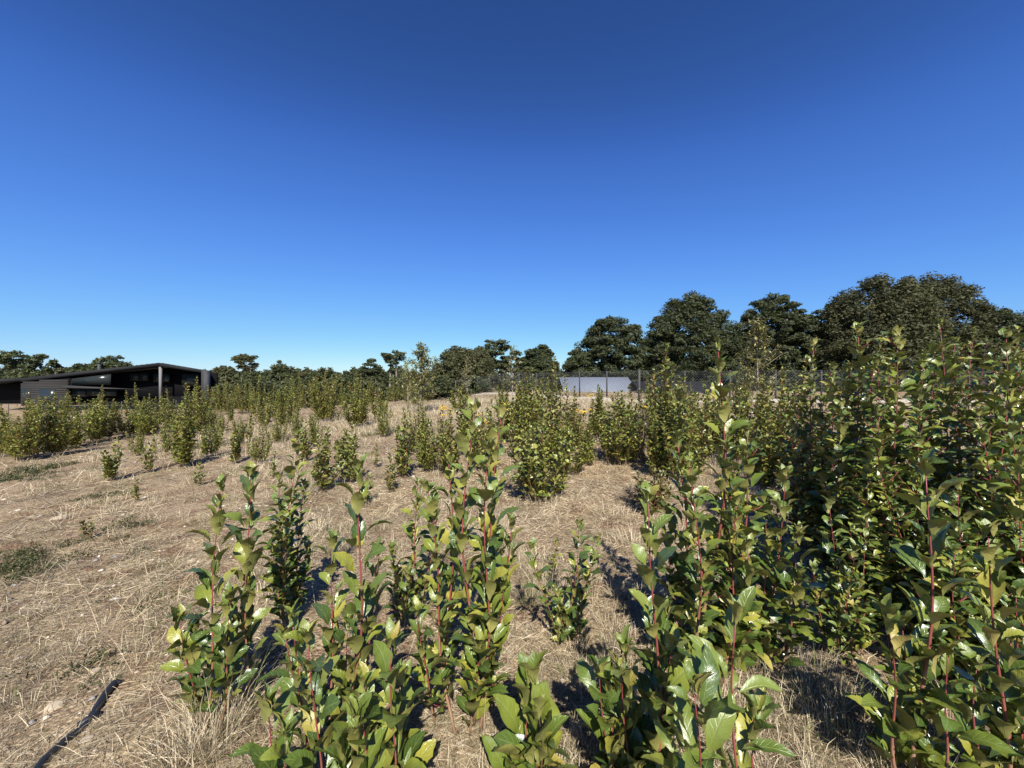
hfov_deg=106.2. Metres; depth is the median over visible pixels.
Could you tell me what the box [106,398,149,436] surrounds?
shrub
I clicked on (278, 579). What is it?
sapling
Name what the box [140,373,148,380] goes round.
window
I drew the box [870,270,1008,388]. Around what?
broadleaf tree
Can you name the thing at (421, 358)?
young tree
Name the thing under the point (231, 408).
shrub
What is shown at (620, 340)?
beech tree
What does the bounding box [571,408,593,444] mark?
yellow wildflower
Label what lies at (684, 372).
chain link fence
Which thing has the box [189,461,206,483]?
shrub
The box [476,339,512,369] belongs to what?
umbrella tree
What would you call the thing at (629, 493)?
dead shrub
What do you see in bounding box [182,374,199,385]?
window
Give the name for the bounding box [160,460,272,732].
sapling
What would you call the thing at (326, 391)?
shrub
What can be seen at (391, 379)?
scrub bush
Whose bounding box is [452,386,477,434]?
shrub
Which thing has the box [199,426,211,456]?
shrub
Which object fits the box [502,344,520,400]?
young tree
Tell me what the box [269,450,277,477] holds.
shrub
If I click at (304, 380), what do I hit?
scrub bush
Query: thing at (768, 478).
shrub
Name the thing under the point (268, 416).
shrub
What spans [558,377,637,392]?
steel roofed shed
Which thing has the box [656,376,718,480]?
shrub
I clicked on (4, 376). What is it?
round tree
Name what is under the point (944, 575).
bush
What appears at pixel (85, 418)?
shrub
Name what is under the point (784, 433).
shrub
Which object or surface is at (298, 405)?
shrub
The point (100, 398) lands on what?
shrub
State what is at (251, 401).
shrub
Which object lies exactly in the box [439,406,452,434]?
yellow wildflower
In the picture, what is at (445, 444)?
shrub
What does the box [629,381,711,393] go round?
dark roofed shed
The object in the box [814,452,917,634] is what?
bush
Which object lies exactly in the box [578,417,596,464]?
shrub
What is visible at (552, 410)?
shrub
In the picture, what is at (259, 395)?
shrub
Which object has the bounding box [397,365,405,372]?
tree
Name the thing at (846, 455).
bush
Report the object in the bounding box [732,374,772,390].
scrub bush
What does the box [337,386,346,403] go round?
shrub
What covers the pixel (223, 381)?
scrub bush
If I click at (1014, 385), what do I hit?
bush
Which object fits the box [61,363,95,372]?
round tree
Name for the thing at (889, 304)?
broadleaf tree
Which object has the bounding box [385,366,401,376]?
tree
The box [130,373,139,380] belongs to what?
window
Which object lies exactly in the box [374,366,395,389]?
tree
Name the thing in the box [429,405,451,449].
shrub
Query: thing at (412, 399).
shrub
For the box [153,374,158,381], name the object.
window
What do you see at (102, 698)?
irrigation hose
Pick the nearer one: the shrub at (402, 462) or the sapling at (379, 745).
the sapling at (379, 745)
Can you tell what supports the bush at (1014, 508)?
on the ground at (164, 513)
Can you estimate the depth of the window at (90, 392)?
45.28 m
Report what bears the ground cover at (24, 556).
on the ground at (164, 513)
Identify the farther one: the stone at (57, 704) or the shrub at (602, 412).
the shrub at (602, 412)
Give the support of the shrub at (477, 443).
on the ground at (164, 513)
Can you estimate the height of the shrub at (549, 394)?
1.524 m
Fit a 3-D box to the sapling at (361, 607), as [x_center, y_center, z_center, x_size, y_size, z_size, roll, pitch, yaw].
[-0.701,0.885,1.502,0.518,1.224,0.374,0,1,-30]
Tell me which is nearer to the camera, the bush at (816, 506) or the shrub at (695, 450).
the bush at (816, 506)
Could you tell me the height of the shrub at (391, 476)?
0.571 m
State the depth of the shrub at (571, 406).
8.94 m
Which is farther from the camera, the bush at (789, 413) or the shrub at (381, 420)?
the shrub at (381, 420)
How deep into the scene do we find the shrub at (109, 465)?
8.76 m
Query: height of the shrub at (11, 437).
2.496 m
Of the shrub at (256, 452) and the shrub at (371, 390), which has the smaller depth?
the shrub at (256, 452)
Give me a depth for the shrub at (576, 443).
7.87 m
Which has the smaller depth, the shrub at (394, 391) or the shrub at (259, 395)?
the shrub at (259, 395)
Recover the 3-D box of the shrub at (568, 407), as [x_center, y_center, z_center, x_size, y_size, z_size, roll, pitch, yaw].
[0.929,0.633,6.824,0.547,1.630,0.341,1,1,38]
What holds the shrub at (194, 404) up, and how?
on the ground at (164, 513)
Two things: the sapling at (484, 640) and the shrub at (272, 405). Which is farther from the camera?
the shrub at (272, 405)
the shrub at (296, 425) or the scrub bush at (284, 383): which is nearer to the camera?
the shrub at (296, 425)
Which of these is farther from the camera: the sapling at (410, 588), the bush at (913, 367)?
the bush at (913, 367)
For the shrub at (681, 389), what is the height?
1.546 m
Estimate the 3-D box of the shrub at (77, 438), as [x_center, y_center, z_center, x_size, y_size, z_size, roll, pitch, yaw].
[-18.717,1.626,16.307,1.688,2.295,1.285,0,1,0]
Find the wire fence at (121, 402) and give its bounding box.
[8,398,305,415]
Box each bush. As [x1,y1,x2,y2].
[206,375,244,409]
[229,373,256,404]
[243,378,275,404]
[261,378,283,402]
[273,377,306,403]
[292,376,323,407]
[303,378,338,404]
[329,374,354,404]
[338,376,374,400]
[362,379,392,400]
[380,375,410,401]
[397,373,421,394]
[408,376,427,399]
[419,374,455,399]
[448,378,475,395]
[467,374,495,393]
[493,373,514,392]
[515,370,540,391]
[535,376,562,390]
[557,372,571,380]
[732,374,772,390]
[764,371,797,390]
[772,337,839,552]
[772,365,824,499]
[789,372,828,391]
[791,361,871,569]
[808,320,906,579]
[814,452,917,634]
[819,365,864,391]
[834,325,961,600]
[836,353,881,474]
[857,339,911,512]
[860,369,903,391]
[882,474,1023,694]
[899,349,963,487]
[908,318,993,562]
[937,328,1023,585]
[942,327,1005,503]
[946,370,985,390]
[954,454,1023,640]
[955,333,1023,549]
[979,358,1023,482]
[984,368,1015,391]
[994,324,1023,432]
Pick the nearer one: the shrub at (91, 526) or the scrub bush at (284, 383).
the shrub at (91, 526)
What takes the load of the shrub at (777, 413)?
on the ground at (164, 513)
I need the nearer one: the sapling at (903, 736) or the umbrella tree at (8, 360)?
the sapling at (903, 736)
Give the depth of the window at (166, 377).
46.56 m
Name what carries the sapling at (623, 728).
on the ground at (164, 513)
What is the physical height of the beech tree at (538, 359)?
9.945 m
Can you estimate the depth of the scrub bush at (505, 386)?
41.53 m
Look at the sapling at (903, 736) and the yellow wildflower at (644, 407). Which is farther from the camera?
the yellow wildflower at (644, 407)
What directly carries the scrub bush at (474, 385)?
on the ground at (164, 513)
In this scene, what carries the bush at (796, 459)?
on the ground at (164, 513)
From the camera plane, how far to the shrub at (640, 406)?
8.15 m
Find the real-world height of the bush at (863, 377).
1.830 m
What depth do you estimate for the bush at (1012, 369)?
3.06 m
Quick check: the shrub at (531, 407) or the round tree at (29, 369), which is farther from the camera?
the round tree at (29, 369)
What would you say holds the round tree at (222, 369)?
on the ground at (164, 513)
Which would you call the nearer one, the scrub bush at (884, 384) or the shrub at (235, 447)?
the shrub at (235, 447)
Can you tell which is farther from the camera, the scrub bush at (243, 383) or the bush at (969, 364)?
the scrub bush at (243, 383)
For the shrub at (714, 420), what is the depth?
7.84 m
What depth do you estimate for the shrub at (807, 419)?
6.09 m
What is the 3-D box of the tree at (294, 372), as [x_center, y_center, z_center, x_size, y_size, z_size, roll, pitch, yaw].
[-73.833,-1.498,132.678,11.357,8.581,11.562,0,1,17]
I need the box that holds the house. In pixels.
[0,362,217,405]
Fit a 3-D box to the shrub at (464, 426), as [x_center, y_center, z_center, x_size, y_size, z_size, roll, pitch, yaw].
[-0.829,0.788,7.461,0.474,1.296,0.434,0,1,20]
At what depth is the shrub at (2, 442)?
14.68 m
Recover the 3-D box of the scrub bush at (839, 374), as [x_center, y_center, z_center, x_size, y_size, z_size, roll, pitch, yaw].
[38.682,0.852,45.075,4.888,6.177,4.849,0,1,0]
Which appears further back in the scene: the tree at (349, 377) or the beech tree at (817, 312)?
the tree at (349, 377)
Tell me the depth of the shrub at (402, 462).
5.91 m
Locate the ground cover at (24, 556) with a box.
[0,427,405,703]
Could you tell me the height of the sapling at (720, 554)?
1.762 m
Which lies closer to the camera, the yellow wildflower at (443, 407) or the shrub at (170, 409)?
the yellow wildflower at (443, 407)
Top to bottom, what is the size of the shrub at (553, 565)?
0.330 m
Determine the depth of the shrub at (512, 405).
8.96 m
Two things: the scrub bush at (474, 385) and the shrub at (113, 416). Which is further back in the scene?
the scrub bush at (474, 385)
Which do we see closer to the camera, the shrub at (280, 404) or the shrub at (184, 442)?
the shrub at (184, 442)
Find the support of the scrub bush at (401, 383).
on the ground at (164, 513)
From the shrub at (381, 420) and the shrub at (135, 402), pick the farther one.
the shrub at (135, 402)
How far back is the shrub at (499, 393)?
16.44 m
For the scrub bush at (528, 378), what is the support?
on the ground at (164, 513)
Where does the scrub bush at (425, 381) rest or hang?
on the ground at (164, 513)
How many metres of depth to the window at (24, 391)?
44.96 m
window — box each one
[22,389,30,404]
[39,389,55,404]
[71,374,110,384]
[72,388,86,396]
[87,389,102,395]
[103,389,116,395]
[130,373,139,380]
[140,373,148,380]
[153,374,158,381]
[163,374,169,381]
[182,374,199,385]
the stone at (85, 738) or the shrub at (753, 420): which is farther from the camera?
the shrub at (753, 420)
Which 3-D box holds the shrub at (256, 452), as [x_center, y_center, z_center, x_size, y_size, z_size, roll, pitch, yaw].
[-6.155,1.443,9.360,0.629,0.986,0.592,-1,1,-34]
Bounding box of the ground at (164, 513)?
[0,385,1009,767]
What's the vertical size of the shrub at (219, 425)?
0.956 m
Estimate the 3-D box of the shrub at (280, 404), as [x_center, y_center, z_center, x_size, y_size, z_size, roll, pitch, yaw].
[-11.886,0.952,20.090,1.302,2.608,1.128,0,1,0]
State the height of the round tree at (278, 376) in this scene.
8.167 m
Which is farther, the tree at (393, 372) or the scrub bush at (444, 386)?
the tree at (393, 372)
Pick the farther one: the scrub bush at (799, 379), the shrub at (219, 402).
the scrub bush at (799, 379)
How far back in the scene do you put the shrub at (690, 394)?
17.88 m
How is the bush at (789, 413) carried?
on the ground at (164, 513)
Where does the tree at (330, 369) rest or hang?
on the ground at (164, 513)
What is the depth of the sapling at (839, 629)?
2.15 m
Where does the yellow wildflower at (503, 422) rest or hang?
on the ground at (164, 513)
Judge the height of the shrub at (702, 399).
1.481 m
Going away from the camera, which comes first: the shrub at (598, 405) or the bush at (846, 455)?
the bush at (846, 455)
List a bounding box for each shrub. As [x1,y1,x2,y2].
[0,391,58,461]
[0,422,23,455]
[18,400,64,443]
[28,396,48,423]
[30,392,78,456]
[48,395,87,448]
[60,392,73,415]
[78,516,95,538]
[79,393,121,440]
[79,399,115,441]
[80,403,106,434]
[95,385,109,410]
[98,437,123,480]
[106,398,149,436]
[118,397,169,435]
[123,382,138,417]
[123,423,147,455]
[129,393,164,427]
[129,479,143,501]
[139,426,159,472]
[158,416,180,453]
[159,388,182,425]
[161,406,182,430]
[167,383,197,466]
[181,376,211,434]
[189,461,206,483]
[196,422,223,455]
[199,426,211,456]
[204,408,219,429]
[206,421,223,442]
[209,375,240,414]
[209,396,216,416]
[215,410,229,432]
[227,395,234,422]
[227,422,243,462]
[228,379,254,411]
[231,416,246,444]
[244,409,255,438]
[244,423,273,462]
[250,375,271,422]
[250,387,256,414]
[256,396,271,425]
[262,410,289,441]
[264,382,277,418]
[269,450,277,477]
[273,377,298,425]
[284,374,301,418]
[287,406,304,435]
[290,372,304,403]
[296,381,306,407]
[298,421,312,460]
[304,367,348,421]
[306,411,324,446]
[309,426,343,491]
[315,372,334,413]
[333,428,350,453]
[334,421,360,483]
[336,374,349,404]
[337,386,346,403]
[341,380,371,424]
[348,371,364,410]
[364,473,374,504]
[366,379,376,400]
[368,387,390,417]
[372,444,380,465]
[376,400,393,436]
[383,453,398,491]
[387,375,403,401]
[392,407,414,476]
[402,382,408,401]
[406,396,429,442]
[408,414,419,451]
[411,376,419,405]
[413,423,430,465]
[418,418,438,471]
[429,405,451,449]
[431,409,462,470]
[449,386,466,408]
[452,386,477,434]
[458,392,480,454]
[466,398,505,470]
[480,417,498,455]
[485,389,511,437]
[495,377,508,405]
[499,385,531,438]
[503,398,578,502]
[506,395,541,457]
[513,368,529,400]
[514,380,537,436]
[520,368,542,429]
[534,412,553,469]
[535,352,564,468]
[544,538,562,577]
[545,417,592,474]
[547,379,553,405]
[555,374,578,457]
[562,386,586,434]
[563,403,592,446]
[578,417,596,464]
[586,384,605,438]
[591,391,650,464]
[591,403,616,436]
[609,385,653,437]
[610,482,638,504]
[630,387,662,438]
[630,402,645,448]
[632,388,649,442]
[632,464,673,513]
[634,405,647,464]
[643,373,662,412]
[644,403,670,474]
[646,343,697,470]
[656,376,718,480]
[658,377,702,429]
[683,392,708,463]
[685,381,696,404]
[693,380,713,433]
[699,399,722,450]
[717,385,761,461]
[731,375,769,437]
[731,381,741,409]
[736,377,754,410]
[740,391,787,457]
[748,412,784,489]
[753,367,798,479]
[763,388,809,447]
[779,405,818,466]
[787,382,819,466]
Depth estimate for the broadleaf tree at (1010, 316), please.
47.98 m
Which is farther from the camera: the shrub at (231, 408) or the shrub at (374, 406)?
the shrub at (231, 408)
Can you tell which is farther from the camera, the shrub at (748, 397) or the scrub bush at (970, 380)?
the scrub bush at (970, 380)
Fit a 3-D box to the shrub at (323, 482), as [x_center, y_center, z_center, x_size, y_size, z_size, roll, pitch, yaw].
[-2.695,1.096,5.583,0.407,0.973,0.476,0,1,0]
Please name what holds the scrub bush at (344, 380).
on the ground at (164, 513)
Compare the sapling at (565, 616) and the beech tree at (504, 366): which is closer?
the sapling at (565, 616)
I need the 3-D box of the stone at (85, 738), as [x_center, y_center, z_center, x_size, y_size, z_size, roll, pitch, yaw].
[-1.859,1.560,1.690,0.051,0.027,0.045,0,1,23]
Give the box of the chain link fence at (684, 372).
[455,370,1015,399]
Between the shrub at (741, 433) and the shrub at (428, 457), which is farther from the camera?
the shrub at (741, 433)
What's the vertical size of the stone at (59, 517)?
0.106 m
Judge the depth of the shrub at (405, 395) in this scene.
37.85 m
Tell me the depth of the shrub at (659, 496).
4.26 m
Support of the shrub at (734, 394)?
on the ground at (164, 513)
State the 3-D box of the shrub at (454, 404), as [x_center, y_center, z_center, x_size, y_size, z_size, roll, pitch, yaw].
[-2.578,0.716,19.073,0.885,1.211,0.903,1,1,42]
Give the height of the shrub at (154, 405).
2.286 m
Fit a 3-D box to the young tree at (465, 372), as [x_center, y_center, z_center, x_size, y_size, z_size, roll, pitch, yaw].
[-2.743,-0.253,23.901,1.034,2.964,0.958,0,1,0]
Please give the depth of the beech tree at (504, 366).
82.27 m
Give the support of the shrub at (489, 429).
on the ground at (164, 513)
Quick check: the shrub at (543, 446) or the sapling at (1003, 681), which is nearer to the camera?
the sapling at (1003, 681)
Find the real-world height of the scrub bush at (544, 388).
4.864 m
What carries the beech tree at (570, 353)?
on the ground at (164, 513)
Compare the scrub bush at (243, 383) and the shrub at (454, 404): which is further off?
the scrub bush at (243, 383)
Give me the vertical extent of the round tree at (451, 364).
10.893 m
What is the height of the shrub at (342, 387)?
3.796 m
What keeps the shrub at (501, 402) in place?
on the ground at (164, 513)
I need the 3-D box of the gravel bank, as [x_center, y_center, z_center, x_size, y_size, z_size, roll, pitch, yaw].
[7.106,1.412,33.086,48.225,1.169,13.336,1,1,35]
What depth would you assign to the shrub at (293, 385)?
41.86 m
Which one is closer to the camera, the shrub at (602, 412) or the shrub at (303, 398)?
the shrub at (602, 412)
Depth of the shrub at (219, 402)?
35.39 m
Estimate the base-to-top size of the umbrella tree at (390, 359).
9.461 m
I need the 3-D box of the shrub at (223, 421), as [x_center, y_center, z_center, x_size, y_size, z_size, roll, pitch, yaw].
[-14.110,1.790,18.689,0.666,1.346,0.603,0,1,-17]
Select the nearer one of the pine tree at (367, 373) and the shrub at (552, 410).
the shrub at (552, 410)
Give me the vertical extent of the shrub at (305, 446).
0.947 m
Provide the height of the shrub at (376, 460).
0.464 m
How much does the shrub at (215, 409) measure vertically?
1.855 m
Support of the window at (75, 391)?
in the house
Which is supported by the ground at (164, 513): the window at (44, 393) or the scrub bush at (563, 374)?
the scrub bush at (563, 374)
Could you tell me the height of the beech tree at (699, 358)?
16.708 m
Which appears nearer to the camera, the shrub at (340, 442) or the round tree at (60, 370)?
the shrub at (340, 442)
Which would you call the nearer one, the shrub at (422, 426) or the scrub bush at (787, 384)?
the shrub at (422, 426)
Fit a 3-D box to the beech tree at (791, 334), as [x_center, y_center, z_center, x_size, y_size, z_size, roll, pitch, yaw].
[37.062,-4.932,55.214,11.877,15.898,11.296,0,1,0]
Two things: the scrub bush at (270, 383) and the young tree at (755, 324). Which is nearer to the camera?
the young tree at (755, 324)
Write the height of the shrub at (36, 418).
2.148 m
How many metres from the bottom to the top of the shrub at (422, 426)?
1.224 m
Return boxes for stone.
[43,700,64,713]
[49,515,70,520]
[80,734,94,744]
[88,667,101,674]
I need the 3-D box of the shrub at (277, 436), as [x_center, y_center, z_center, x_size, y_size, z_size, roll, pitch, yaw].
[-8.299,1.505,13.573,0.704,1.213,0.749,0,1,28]
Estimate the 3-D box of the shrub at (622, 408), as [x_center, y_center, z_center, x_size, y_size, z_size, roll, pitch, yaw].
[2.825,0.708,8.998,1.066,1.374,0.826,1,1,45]
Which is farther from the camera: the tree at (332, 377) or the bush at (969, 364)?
the tree at (332, 377)
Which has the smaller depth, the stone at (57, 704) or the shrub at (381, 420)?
the stone at (57, 704)
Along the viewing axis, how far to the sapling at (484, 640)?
1.61 m
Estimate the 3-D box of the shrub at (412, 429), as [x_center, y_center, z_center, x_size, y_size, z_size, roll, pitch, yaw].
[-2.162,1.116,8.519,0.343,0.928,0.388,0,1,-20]
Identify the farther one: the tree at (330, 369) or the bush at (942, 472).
the tree at (330, 369)
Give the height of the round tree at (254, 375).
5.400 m
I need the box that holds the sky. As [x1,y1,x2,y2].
[0,0,1023,377]
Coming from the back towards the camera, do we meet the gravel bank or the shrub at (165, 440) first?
the gravel bank
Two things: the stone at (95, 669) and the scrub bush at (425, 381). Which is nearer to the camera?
the stone at (95, 669)
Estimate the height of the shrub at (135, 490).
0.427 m
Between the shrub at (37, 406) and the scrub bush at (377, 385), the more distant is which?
the scrub bush at (377, 385)
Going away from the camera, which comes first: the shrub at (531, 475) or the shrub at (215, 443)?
the shrub at (531, 475)
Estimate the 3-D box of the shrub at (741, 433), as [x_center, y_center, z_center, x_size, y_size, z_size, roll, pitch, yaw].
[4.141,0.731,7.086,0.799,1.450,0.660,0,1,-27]
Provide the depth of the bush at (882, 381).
3.73 m
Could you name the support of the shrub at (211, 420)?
on the ground at (164, 513)
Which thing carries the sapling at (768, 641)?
on the ground at (164, 513)
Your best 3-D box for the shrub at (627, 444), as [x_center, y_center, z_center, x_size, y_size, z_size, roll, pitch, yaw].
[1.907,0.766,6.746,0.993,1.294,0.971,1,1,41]
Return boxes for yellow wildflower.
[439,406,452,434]
[495,402,508,443]
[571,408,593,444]
[636,405,648,455]
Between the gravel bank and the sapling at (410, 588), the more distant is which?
the gravel bank
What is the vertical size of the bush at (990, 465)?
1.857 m
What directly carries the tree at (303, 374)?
on the ground at (164, 513)
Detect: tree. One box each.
[0,350,31,375]
[0,366,11,378]
[5,353,69,378]
[44,367,65,374]
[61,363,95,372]
[86,355,132,370]
[212,365,248,384]
[230,354,259,373]
[237,371,265,393]
[260,369,269,377]
[265,360,291,385]
[288,368,303,385]
[299,368,318,379]
[305,367,333,380]
[322,367,338,378]
[327,373,346,387]
[331,370,352,388]
[344,371,358,389]
[352,358,388,385]
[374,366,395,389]
[380,350,406,388]
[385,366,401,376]
[395,341,438,407]
[395,357,418,409]
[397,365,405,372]
[427,345,501,387]
[460,357,474,389]
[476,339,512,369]
[497,350,524,384]
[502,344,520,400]
[513,344,562,386]
[559,348,600,376]
[562,315,652,381]
[639,290,752,388]
[724,317,790,422]
[727,292,824,388]
[798,272,965,391]
[799,303,850,384]
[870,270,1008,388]
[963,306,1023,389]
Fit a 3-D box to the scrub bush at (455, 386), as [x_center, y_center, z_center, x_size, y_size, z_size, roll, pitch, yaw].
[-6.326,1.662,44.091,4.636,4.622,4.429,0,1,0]
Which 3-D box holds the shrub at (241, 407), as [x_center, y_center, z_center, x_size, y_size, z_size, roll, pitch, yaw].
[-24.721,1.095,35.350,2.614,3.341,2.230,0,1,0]
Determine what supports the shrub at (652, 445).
on the ground at (164, 513)
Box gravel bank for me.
[471,392,975,402]
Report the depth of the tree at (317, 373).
124.61 m
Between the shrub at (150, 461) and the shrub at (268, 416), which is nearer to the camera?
the shrub at (150, 461)
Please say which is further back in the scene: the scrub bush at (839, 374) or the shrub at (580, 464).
the scrub bush at (839, 374)
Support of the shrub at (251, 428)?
on the ground at (164, 513)
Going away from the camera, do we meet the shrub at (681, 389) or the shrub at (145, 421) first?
the shrub at (681, 389)
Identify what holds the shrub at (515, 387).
on the ground at (164, 513)
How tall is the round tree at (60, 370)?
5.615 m
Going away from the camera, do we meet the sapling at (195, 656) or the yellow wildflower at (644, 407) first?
the sapling at (195, 656)
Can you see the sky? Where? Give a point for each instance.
(339, 185)
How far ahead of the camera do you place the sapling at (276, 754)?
1.15 m
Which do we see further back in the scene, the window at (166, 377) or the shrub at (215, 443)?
the window at (166, 377)
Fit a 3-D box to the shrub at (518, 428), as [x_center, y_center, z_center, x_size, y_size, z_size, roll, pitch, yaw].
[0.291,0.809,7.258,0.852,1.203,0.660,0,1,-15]
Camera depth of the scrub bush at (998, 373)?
44.65 m
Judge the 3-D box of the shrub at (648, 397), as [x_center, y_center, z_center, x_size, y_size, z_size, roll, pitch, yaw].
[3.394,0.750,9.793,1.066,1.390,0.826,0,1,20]
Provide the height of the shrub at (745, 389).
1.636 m
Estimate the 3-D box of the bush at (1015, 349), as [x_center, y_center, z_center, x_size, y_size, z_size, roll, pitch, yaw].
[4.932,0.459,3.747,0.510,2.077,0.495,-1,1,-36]
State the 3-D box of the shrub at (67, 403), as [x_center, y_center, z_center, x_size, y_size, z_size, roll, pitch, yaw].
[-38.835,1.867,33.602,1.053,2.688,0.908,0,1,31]
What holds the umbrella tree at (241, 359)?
on the ground at (164, 513)
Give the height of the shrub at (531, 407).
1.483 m
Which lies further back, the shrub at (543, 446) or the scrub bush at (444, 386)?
the scrub bush at (444, 386)
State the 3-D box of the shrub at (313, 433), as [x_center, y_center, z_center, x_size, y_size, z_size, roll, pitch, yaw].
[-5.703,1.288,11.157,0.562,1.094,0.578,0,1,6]
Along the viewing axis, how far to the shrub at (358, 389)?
24.06 m
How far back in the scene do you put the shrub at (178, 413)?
20.85 m
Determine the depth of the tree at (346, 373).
123.23 m
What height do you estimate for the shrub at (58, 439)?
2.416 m
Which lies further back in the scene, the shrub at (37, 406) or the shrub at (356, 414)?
the shrub at (37, 406)
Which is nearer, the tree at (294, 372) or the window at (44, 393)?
the window at (44, 393)
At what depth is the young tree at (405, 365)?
21.99 m
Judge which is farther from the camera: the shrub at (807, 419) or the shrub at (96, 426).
the shrub at (96, 426)
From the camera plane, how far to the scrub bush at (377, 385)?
50.89 m
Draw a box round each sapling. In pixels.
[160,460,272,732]
[230,619,350,767]
[255,429,317,628]
[257,452,392,763]
[312,617,436,767]
[382,476,446,628]
[408,397,525,735]
[481,649,577,767]
[523,519,604,645]
[576,481,703,767]
[641,586,795,767]
[646,336,770,696]
[719,463,829,677]
[802,495,892,664]
[843,448,1016,767]
[934,518,1023,767]
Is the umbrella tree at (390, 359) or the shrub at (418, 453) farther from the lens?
the umbrella tree at (390, 359)
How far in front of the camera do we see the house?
46.03 m
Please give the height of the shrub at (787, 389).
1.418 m
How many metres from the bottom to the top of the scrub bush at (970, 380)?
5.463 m
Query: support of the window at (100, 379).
in the house
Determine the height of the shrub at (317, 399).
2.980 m
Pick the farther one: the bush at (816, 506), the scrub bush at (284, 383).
the scrub bush at (284, 383)
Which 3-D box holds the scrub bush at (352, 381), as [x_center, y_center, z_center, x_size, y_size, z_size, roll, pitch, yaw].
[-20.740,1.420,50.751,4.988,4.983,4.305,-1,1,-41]
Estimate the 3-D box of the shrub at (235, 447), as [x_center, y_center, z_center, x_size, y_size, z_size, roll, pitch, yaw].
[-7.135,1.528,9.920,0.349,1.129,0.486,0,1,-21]
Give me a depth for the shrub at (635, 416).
7.38 m
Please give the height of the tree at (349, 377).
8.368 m
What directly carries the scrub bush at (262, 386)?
on the ground at (164, 513)
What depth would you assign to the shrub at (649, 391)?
11.98 m
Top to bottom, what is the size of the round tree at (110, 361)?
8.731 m
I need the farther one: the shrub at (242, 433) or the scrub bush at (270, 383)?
the scrub bush at (270, 383)
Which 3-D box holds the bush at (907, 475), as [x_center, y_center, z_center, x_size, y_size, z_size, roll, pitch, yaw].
[2.514,0.590,2.466,0.768,1.944,0.581,0,1,0]
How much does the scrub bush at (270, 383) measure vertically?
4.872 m
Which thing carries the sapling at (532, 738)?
on the ground at (164, 513)
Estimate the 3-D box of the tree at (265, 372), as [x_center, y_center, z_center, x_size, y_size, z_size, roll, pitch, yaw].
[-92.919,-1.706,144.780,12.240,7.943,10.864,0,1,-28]
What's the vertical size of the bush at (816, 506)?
1.693 m
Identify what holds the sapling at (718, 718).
on the ground at (164, 513)
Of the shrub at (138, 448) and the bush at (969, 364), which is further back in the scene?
the shrub at (138, 448)
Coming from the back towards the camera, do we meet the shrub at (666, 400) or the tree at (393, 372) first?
the tree at (393, 372)
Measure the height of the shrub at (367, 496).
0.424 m
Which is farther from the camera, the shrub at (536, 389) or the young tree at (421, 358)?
the young tree at (421, 358)
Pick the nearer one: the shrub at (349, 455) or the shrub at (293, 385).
the shrub at (349, 455)
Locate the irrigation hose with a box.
[33,679,121,767]
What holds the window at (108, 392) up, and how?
in the house

